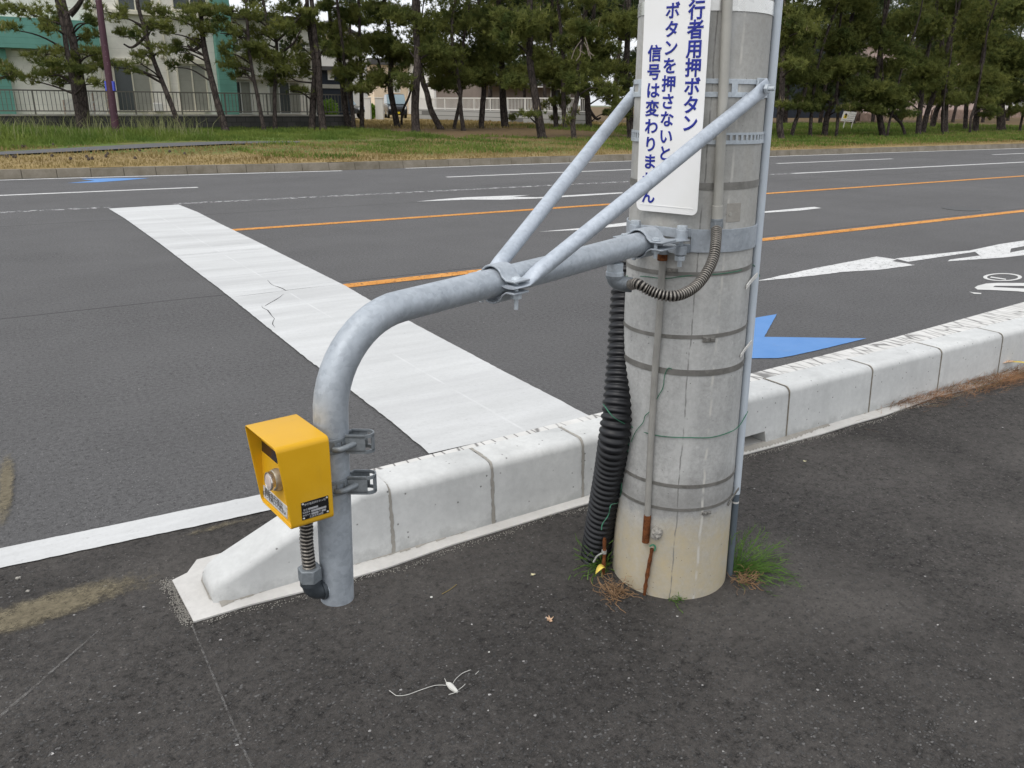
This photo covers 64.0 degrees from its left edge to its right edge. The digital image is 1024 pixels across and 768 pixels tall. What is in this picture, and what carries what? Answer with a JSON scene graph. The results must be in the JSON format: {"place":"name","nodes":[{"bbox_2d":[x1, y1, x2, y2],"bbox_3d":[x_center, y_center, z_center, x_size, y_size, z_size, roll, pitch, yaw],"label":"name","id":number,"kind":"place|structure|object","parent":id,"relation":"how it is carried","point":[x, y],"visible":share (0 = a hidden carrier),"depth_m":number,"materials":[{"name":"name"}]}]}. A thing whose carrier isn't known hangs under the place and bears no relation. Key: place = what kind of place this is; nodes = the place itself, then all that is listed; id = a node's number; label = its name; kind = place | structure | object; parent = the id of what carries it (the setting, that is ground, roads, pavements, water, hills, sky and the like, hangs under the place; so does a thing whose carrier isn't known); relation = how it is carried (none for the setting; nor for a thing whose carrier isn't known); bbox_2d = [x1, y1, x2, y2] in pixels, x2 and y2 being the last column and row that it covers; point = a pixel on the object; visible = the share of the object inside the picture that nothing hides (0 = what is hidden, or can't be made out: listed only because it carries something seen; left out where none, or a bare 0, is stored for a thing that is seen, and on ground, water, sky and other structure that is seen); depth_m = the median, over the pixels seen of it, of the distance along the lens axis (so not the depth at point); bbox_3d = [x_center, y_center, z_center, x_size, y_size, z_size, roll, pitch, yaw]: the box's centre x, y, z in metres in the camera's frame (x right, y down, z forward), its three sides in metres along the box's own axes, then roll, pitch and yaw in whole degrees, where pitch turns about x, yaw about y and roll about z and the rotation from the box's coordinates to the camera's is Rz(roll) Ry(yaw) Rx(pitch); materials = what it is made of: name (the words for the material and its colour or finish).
{"place":"outdoors","nodes":[
{"label":"outdoors","id":0,"kind":"place"},
{"bbox_2d":[0,109,215,139],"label":"seed grass","id":1,"kind":"structure","parent":0,"point":[162,125],"depth_m":27.61,"materials":[{"name":"green plant"}]},
{"bbox_2d":[0,0,238,114],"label":"apartment building","id":2,"kind":"structure","parent":0,"point":[12,42],"depth_m":35.37,"materials":[{"name":"beige"}]},
{"bbox_2d":[112,64,153,110],"bbox_3d":[-16.527,-12.930,35.808,1.481,1.956,0.080,-11,22,-31],"label":"window","id":3,"kind":"structure","parent":2,"relation":"in","point":[133,82],"depth_m":35.80,"materials":[{"name":"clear glass"}]},
{"bbox_2d":[176,64,209,110],"bbox_3d":[-14.414,-13.378,37.081,1.262,2.004,0.080,-11,22,-31],"label":"window","id":4,"kind":"structure","parent":2,"relation":"in","point":[188,80],"depth_m":37.06,"materials":[{"name":"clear glass"}]},
{"bbox_2d":[230,13,311,114],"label":"apartment building","id":5,"kind":"structure","parent":0,"point":[244,85],"depth_m":42.56,"materials":[{"name":"beige"}]},
{"bbox_2d":[268,82,300,113],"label":"window","id":6,"kind":"structure","parent":5,"relation":"in","point":[281,89],"depth_m":43.21,"materials":[{"name":"grey glass"}]},
{"bbox_2d":[355,119,625,128],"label":"dry grass","id":7,"kind":"structure","parent":0,"point":[383,124],"depth_m":44.71,"materials":[{"name":"plant"}]},
{"bbox_2d":[0,220,990,540],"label":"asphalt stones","id":8,"kind":"object","parent":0,"point":[166,408],"visible":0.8,"depth_m":4.06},
{"bbox_2d":[0,373,1023,767],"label":"pavement","id":9,"kind":"structure","parent":0,"point":[182,551],"depth_m":2.36,"materials":[{"name":"grey asphalt"}]},
{"bbox_2d":[0,578,131,630],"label":"sand ground","id":10,"kind":"structure","parent":9,"relation":"on","point":[24,613],"depth_m":2.50,"materials":[{"name":"beige sand"}]},
{"bbox_2d":[154,375,1018,626],"bbox_3d":[1.260,0.280,3.737,5.339,0.004,0.340,-10,21,-28],"label":"gravel edge","id":11,"kind":"object","parent":9,"relation":"on","point":[181,605],"visible":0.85,"depth_m":2.60,"materials":[{"name":"grey gravel"}]},
{"bbox_2d":[580,260,631,564],"bbox_3d":[0.311,0.132,2.619,0.156,1.123,0.318,4,19,10],"label":"corrugated tube","id":12,"kind":"object","parent":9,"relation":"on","point":[614,435],"visible":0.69,"depth_m":2.50,"materials":[{"name":"black plastic"}]},
{"bbox_2d":[590,572,648,612],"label":"dry pine needles","id":13,"kind":"object","parent":9,"relation":"on","point":[613,590],"visible":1,"depth_m":2.58,"materials":[{"name":"brown plant"}]},
{"bbox_2d":[612,0,774,599],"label":"utility pole","id":14,"kind":"object","parent":9,"relation":"on","point":[703,338],"visible":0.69,"depth_m":2.36,"materials":[{"name":"concrete"}]},
{"bbox_2d":[313,78,775,606],"bbox_3d":[0.205,-0.213,1.937,0.436,0.986,1.544,12,22,30],"label":"bracket arm","id":15,"kind":"object","parent":14,"relation":"attached to","point":[499,278],"visible":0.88,"depth_m":1.74},
{"bbox_2d":[245,414,333,599],"bbox_3d":[-0.403,0.248,1.502,0.096,0.357,0.159,-13,23,-35],"label":"push button box","id":16,"kind":"object","parent":15,"relation":"attached to","point":[290,455],"visible":1,"depth_m":1.44,"materials":[{"name":"yellow paint"}]},
{"bbox_2d":[642,250,668,543],"bbox_3d":[0.409,0.060,2.387,0.036,0.905,0.034,-11,22,-31],"label":"earth wire pipe","id":17,"kind":"object","parent":14,"relation":"attached to","point":[662,256],"visible":0.95,"depth_m":2.38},
{"bbox_2d":[636,0,710,214],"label":"sign plate","id":18,"kind":"object","parent":14,"relation":"attached to","point":[675,53],"visible":0.91,"depth_m":2.11,"materials":[{"name":"white metal"}]},
{"bbox_2d":[710,0,732,227],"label":"conduit pipe","id":19,"kind":"object","parent":14,"relation":"attached to","point":[722,103],"visible":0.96,"depth_m":2.08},
{"bbox_2d":[726,0,782,575],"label":"pvc pipe","id":20,"kind":"object","parent":14,"relation":"attached to","point":[753,282],"visible":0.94,"depth_m":2.38,"materials":[{"name":"white plastic"}]},
{"bbox_2d":[727,524,800,595],"bbox_3d":[0.778,0.532,2.707,0.388,0.198,0.355,1,19,2],"label":"weed tuft","id":21,"kind":"object","parent":9,"relation":"on","point":[752,565],"visible":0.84,"depth_m":2.72,"materials":[{"name":"green plant"}]},
{"bbox_2d":[861,363,1023,429],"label":"needle litter","id":22,"kind":"object","parent":9,"relation":"on","point":[981,381],"visible":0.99,"depth_m":4.51,"materials":[{"name":"brown plant"}]},
{"bbox_2d":[0,148,1023,547],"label":"road","id":23,"kind":"structure","parent":0,"point":[146,294],"depth_m":6.75,"materials":[{"name":"grey asphalt"}]},
{"bbox_2d":[0,458,13,520],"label":"sand ground","id":24,"kind":"structure","parent":23,"relation":"on","point":[6,477],"depth_m":3.25,"materials":[{"name":"beige sand"}]},
{"bbox_2d":[0,495,269,567],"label":"edge marking","id":25,"kind":"object","parent":23,"relation":"on","point":[79,541],"visible":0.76,"depth_m":2.94,"materials":[{"name":"white paint"}]},
{"bbox_2d":[109,205,588,452],"bbox_3d":[-2.626,-1.175,7.871,1.044,0.001,10.072,-11,22,-31],"label":"stop line","id":26,"kind":"object","parent":23,"relation":"on","point":[428,391],"visible":0.98,"depth_m":5.17,"materials":[{"name":"white paint"}]},
{"bbox_2d":[0,144,1023,178],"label":"kerb","id":27,"kind":"structure","parent":23,"relation":"on","point":[130,171],"depth_m":18.83,"materials":[{"name":"concrete"}]},
{"bbox_2d":[232,175,1023,230],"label":"orange marking","id":28,"kind":"object","parent":23,"relation":"on","point":[562,207],"visible":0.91,"depth_m":11.62,"materials":[{"name":"paint"}]},
{"bbox_2d":[343,210,1023,286],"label":"orange marking","id":29,"kind":"object","parent":23,"relation":"on","point":[471,271],"visible":0.57,"depth_m":9.77,"materials":[{"name":"paint"}]},
{"bbox_2d":[370,302,1023,470],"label":"cracked edge marking","id":30,"kind":"object","parent":23,"relation":"on","point":[1015,311],"visible":0.44,"depth_m":5.23,"materials":[{"name":"white paint"}]},
{"bbox_2d":[752,314,864,357],"bbox_3d":[1.631,-0.305,5.470,1.317,0.001,0.786,-11,22,-31],"label":"blue arrow marking","id":31,"kind":"object","parent":23,"relation":"on","point":[772,347],"visible":0.6,"depth_m":5.37,"materials":[{"name":"paint"}]},
{"bbox_2d":[759,257,910,280],"bbox_3d":[3.053,-1.085,7.796,2.108,0.001,0.490,-11,22,-31],"label":"arrow marking","id":32,"kind":"object","parent":23,"relation":"on","point":[866,263],"visible":0.99,"depth_m":7.93,"materials":[{"name":"white paint"}]},
{"bbox_2d":[895,241,1023,261],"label":"arrow marking","id":33,"kind":"object","parent":23,"relation":"on","point":[1002,250],"visible":1,"depth_m":8.76,"materials":[{"name":"white paint"}]},
{"bbox_2d":[971,273,1023,293],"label":"bicycle marking","id":34,"kind":"object","parent":23,"relation":"on","point":[988,286],"visible":1,"depth_m":7.18,"materials":[{"name":"white paint"}]},
{"bbox_2d":[0,105,1023,179],"bbox_3d":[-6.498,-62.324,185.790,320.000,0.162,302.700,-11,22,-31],"label":"verge ground","id":35,"kind":"structure","parent":0,"point":[514,131],"depth_m":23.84,"materials":[{"name":"plant"}]},
{"bbox_2d":[0,5,27,84],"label":"pine tree","id":36,"kind":"object","parent":35,"relation":"on","point":[12,73],"visible":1,"depth_m":26.91,"materials":[{"name":"green plant"}]},
{"bbox_2d":[0,0,104,128],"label":"pine tree","id":37,"kind":"object","parent":35,"relation":"on","point":[47,27],"visible":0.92,"depth_m":29.25,"materials":[{"name":"green plant"}]},
{"bbox_2d":[25,0,103,128],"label":"pine tree","id":38,"kind":"object","parent":35,"relation":"on","point":[94,51],"visible":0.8,"depth_m":30.35,"materials":[{"name":"green plant"}]},
{"bbox_2d":[95,0,119,132],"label":"purple post","id":39,"kind":"object","parent":35,"relation":"on","point":[110,87],"visible":0.95,"depth_m":26.30,"materials":[{"name":"metal"}]},
{"bbox_2d":[81,0,181,128],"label":"pine tree","id":40,"kind":"object","parent":35,"relation":"on","point":[150,25],"visible":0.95,"depth_m":30.80,"materials":[{"name":"green plant"}]},
{"bbox_2d":[0,141,299,154],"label":"verge path","id":41,"kind":"structure","parent":35,"relation":"on","point":[117,147],"depth_m":22.26,"materials":[{"name":"concrete"}]},
{"bbox_2d":[0,114,350,128],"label":"block wall","id":42,"kind":"structure","parent":35,"relation":"on","point":[251,121],"depth_m":34.10,"materials":[{"name":"grey concrete"}]},
{"bbox_2d":[0,89,349,114],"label":"railing","id":43,"kind":"object","parent":42,"relation":"on","point":[135,111],"visible":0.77,"depth_m":33.52,"materials":[{"name":"grey metal"}]},
{"bbox_2d":[140,0,234,130],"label":"pine tree","id":44,"kind":"object","parent":35,"relation":"on","point":[201,9],"visible":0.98,"depth_m":32.14,"materials":[{"name":"green plant"}]},
{"bbox_2d":[0,120,453,149],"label":"tall grass","id":45,"kind":"structure","parent":35,"relation":"on","point":[130,134],"depth_m":26.35,"materials":[{"name":"green plant"}]},
{"bbox_2d":[191,0,267,130],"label":"pine tree","id":46,"kind":"object","parent":35,"relation":"on","point":[230,29],"visible":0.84,"depth_m":32.49,"materials":[{"name":"green plant"}]},
{"bbox_2d":[229,0,313,128],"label":"pine tree","id":47,"kind":"object","parent":35,"relation":"on","point":[276,58],"visible":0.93,"depth_m":33.32,"materials":[{"name":"green plant"}]},
{"bbox_2d":[259,0,319,130],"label":"pine tree","id":48,"kind":"object","parent":35,"relation":"on","point":[304,25],"visible":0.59,"depth_m":34.67,"materials":[{"name":"green plant"}]},
{"bbox_2d":[280,0,335,129],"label":"pine tree","id":49,"kind":"object","parent":35,"relation":"on","point":[305,12],"visible":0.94,"depth_m":34.42,"materials":[{"name":"green plant"}]},
{"bbox_2d":[314,0,351,127],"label":"pine tree","id":50,"kind":"object","parent":35,"relation":"on","point":[322,27],"visible":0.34,"depth_m":37.20,"materials":[{"name":"green plant"}]},
{"bbox_2d":[316,66,353,114],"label":"dark shed","id":51,"kind":"structure","parent":35,"relation":"on","point":[330,86],"depth_m":49.25,"materials":[{"name":"black"}]},
{"bbox_2d":[318,0,374,128],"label":"pine tree","id":52,"kind":"object","parent":35,"relation":"on","point":[348,71],"visible":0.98,"depth_m":36.31,"materials":[{"name":"green plant"}]},
{"bbox_2d":[319,0,399,128],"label":"pine tree","id":53,"kind":"object","parent":35,"relation":"on","point":[375,76],"visible":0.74,"depth_m":37.34,"materials":[{"name":"green plant"}]},
{"bbox_2d":[353,0,413,127],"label":"pine tree","id":54,"kind":"object","parent":35,"relation":"on","point":[381,50],"visible":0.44,"depth_m":39.63,"materials":[{"name":"green plant"}]},
{"bbox_2d":[367,58,408,113],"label":"cream house","id":55,"kind":"structure","parent":35,"relation":"on","point":[378,92],"depth_m":85.70,"materials":[{"name":"beige paint"}]},
{"bbox_2d":[372,0,459,131],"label":"pine tree","id":56,"kind":"object","parent":35,"relation":"on","point":[416,19],"visible":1,"depth_m":34.16,"materials":[{"name":"green plant"}]},
{"bbox_2d":[387,0,448,128],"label":"pine tree","id":57,"kind":"object","parent":35,"relation":"on","point":[432,113],"visible":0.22,"depth_m":38.49,"materials":[{"name":"green plant"}]},
{"bbox_2d":[411,0,488,130],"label":"pine tree","id":58,"kind":"object","parent":35,"relation":"on","point":[451,20],"visible":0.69,"depth_m":36.50,"materials":[{"name":"green plant"}]},
{"bbox_2d":[421,0,501,128],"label":"pine tree","id":59,"kind":"object","parent":35,"relation":"on","point":[438,84],"visible":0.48,"depth_m":39.20,"materials":[{"name":"green plant"}]},
{"bbox_2d":[447,0,509,127],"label":"pine tree","id":60,"kind":"object","parent":35,"relation":"on","point":[487,61],"visible":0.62,"depth_m":40.26,"materials":[{"name":"green plant"}]},
{"bbox_2d":[426,63,574,111],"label":"brown house","id":61,"kind":"structure","parent":35,"relation":"on","point":[473,92],"depth_m":67.71,"materials":[{"name":"white metal"}]},
{"bbox_2d":[419,109,585,124],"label":"block wall","id":62,"kind":"structure","parent":35,"relation":"on","point":[444,114],"depth_m":54.59,"materials":[{"name":"grey concrete"}]},
{"bbox_2d":[419,98,584,111],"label":"fence","id":63,"kind":"object","parent":62,"relation":"on","point":[436,100],"visible":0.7,"depth_m":54.16,"materials":[{"name":"white metal"}]},
{"bbox_2d":[472,0,535,127],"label":"pine tree","id":64,"kind":"object","parent":35,"relation":"on","point":[505,116],"visible":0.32,"depth_m":41.60,"materials":[{"name":"green plant"}]},
{"bbox_2d":[482,0,559,138],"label":"pine tree","id":65,"kind":"object","parent":35,"relation":"on","point":[524,27],"visible":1,"depth_m":29.90,"materials":[{"name":"green plant"}]},
{"bbox_2d":[512,0,571,127],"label":"pine tree","id":66,"kind":"object","parent":35,"relation":"on","point":[555,117],"visible":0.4,"depth_m":41.63,"materials":[{"name":"green plant"}]},
{"bbox_2d":[535,0,597,127],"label":"pine tree","id":67,"kind":"object","parent":35,"relation":"on","point":[563,99],"visible":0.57,"depth_m":40.39,"materials":[{"name":"green plant"}]},
{"bbox_2d":[555,0,619,138],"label":"pine tree","id":68,"kind":"object","parent":35,"relation":"on","point":[582,27],"visible":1,"depth_m":30.11,"materials":[{"name":"green plant"}]},
{"bbox_2d":[555,0,623,126],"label":"pine tree","id":69,"kind":"object","parent":35,"relation":"on","point":[602,48],"visible":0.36,"depth_m":41.74,"materials":[{"name":"green plant"}]},
{"bbox_2d":[172,367,1023,622],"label":"kerb footing","id":70,"kind":"object","parent":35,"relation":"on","point":[200,604],"visible":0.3,"depth_m":2.79,"materials":[{"name":"concrete"}]},
{"bbox_2d":[202,473,391,602],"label":"kerb block","id":71,"kind":"structure","parent":70,"relation":"on","point":[266,556],"depth_m":2.61,"materials":[{"name":"concrete"}]},
{"bbox_2d":[376,449,491,551],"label":"kerb block","id":72,"kind":"structure","parent":70,"relation":"on","point":[435,498],"depth_m":2.88,"materials":[{"name":"concrete"}]},
{"bbox_2d":[473,427,581,522],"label":"kerb block","id":73,"kind":"structure","parent":70,"relation":"on","point":[536,471],"depth_m":3.09,"materials":[{"name":"concrete"}]},
{"bbox_2d":[562,417,601,496],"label":"kerb block","id":74,"kind":"structure","parent":70,"relation":"on","point":[587,432],"depth_m":3.22,"materials":[{"name":"concrete"}]},
{"bbox_2d":[219,371,1005,606],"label":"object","id":75,"kind":"structure","parent":70,"relation":"on","point":[785,438],"depth_m":3.74,"materials":[{"name":"grey concrete"}]},
{"bbox_2d":[381,328,1002,552],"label":"kerb joint lines","id":76,"kind":"object","parent":70,"relation":"on","point":[391,517],"visible":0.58,"depth_m":3.03,"materials":[{"name":"concrete"}]},
{"bbox_2d":[745,379,788,441],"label":"kerb block","id":77,"kind":"structure","parent":70,"relation":"on","point":[766,420],"depth_m":3.74,"materials":[{"name":"concrete"}]},
{"bbox_2d":[765,359,871,434],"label":"kerb block","id":78,"kind":"structure","parent":70,"relation":"on","point":[830,393],"depth_m":3.96,"materials":[{"name":"concrete"}]},
{"bbox_2d":[848,343,940,411],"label":"kerb block","id":79,"kind":"structure","parent":70,"relation":"on","point":[903,372],"depth_m":4.26,"materials":[{"name":"concrete"}]},
{"bbox_2d":[919,328,1001,391],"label":"kerb block","id":80,"kind":"structure","parent":70,"relation":"on","point":[972,353],"depth_m":4.58,"materials":[{"name":"concrete"}]},
{"bbox_2d":[978,317,1023,372],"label":"kerb block","id":81,"kind":"structure","parent":70,"relation":"on","point":[1012,333],"depth_m":4.81,"materials":[{"name":"concrete"}]},
{"bbox_2d":[591,0,637,138],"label":"pine tree","id":82,"kind":"object","parent":35,"relation":"on","point":[623,26],"visible":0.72,"depth_m":31.15,"materials":[{"name":"green plant"}]},
{"bbox_2d":[774,0,831,137],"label":"pine tree","id":83,"kind":"object","parent":35,"relation":"on","point":[793,54],"visible":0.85,"depth_m":32.20,"materials":[{"name":"green plant"}]},
{"bbox_2d":[774,0,862,135],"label":"pine tree","id":84,"kind":"object","parent":35,"relation":"on","point":[804,100],"visible":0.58,"depth_m":34.76,"materials":[{"name":"green plant"}]},
{"bbox_2d":[801,0,838,135],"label":"pine tree","id":85,"kind":"object","parent":35,"relation":"on","point":[819,80],"visible":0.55,"depth_m":35.22,"materials":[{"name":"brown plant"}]},
{"bbox_2d":[813,0,868,136],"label":"pine tree","id":86,"kind":"object","parent":35,"relation":"on","point":[847,40],"visible":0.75,"depth_m":35.42,"materials":[{"name":"green plant"}]},
{"bbox_2d":[803,0,895,135],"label":"pine tree","id":87,"kind":"object","parent":35,"relation":"on","point":[866,16],"visible":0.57,"depth_m":36.28,"materials":[{"name":"green plant"}]},
{"bbox_2d":[838,0,914,135],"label":"pine tree","id":88,"kind":"object","parent":35,"relation":"on","point":[866,89],"visible":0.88,"depth_m":36.05,"materials":[{"name":"green plant"}]},
{"bbox_2d":[880,0,921,134],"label":"pine tree","id":89,"kind":"object","parent":35,"relation":"on","point":[909,112],"visible":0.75,"depth_m":36.99,"materials":[{"name":"green plant"}]},
{"bbox_2d":[867,0,943,135],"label":"pine tree","id":90,"kind":"object","parent":35,"relation":"on","point":[910,20],"visible":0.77,"depth_m":36.20,"materials":[{"name":"green plant"}]},
{"bbox_2d":[888,0,970,133],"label":"pine tree","id":91,"kind":"object","parent":35,"relation":"on","point":[936,27],"visible":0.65,"depth_m":38.64,"materials":[{"name":"green plant"}]},
{"bbox_2d":[878,0,984,132],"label":"pine tree","id":92,"kind":"object","parent":35,"relation":"on","point":[952,99],"visible":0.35,"depth_m":40.95,"materials":[{"name":"green plant"}]},
{"bbox_2d":[894,0,980,131],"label":"pine tree","id":93,"kind":"object","parent":35,"relation":"on","point":[950,10],"visible":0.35,"depth_m":40.85,"materials":[{"name":"green plant"}]},
{"bbox_2d":[915,2,998,126],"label":"pine tree","id":94,"kind":"object","parent":35,"relation":"on","point":[935,113],"visible":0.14,"depth_m":49.73,"materials":[{"name":"green plant"}]},
{"bbox_2d":[945,0,1023,128],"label":"pine tree","id":95,"kind":"object","parent":35,"relation":"on","point":[960,53],"visible":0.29,"depth_m":47.69,"materials":[{"name":"green plant"}]},
{"bbox_2d":[953,0,1019,131],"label":"pine tree","id":96,"kind":"object","parent":35,"relation":"on","point":[990,80],"visible":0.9,"depth_m":43.40,"materials":[{"name":"green plant"}]},
{"bbox_2d":[953,0,1023,130],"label":"pine tree","id":97,"kind":"object","parent":35,"relation":"on","point":[1012,57],"visible":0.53,"depth_m":47.16,"materials":[{"name":"green plant"}]},
{"bbox_2d":[959,0,1023,131],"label":"pine tree","id":98,"kind":"object","parent":35,"relation":"on","point":[989,107],"visible":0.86,"depth_m":42.44,"materials":[{"name":"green plant"}]},
{"bbox_2d":[1006,0,1023,130],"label":"pine tree","id":99,"kind":"object","parent":35,"relation":"on","point":[1018,107],"visible":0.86,"depth_m":47.10,"materials":[{"name":"green plant"}]},
{"bbox_2d":[188,128,1022,158],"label":"verge grass","id":100,"kind":"structure","parent":0,"point":[395,143],"depth_m":25.93,"materials":[{"name":"green plant"}]},
{"bbox_2d":[229,0,1023,105],"label":"sky","id":101,"kind":"structure","parent":0,"point":[323,16],"materials":[{"name":"white"}]},
{"bbox_2d":[491,121,1023,146],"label":"verge grass","id":102,"kind":"structure","parent":0,"point":[857,126],"depth_m":40.76,"materials":[{"name":"green plant"}]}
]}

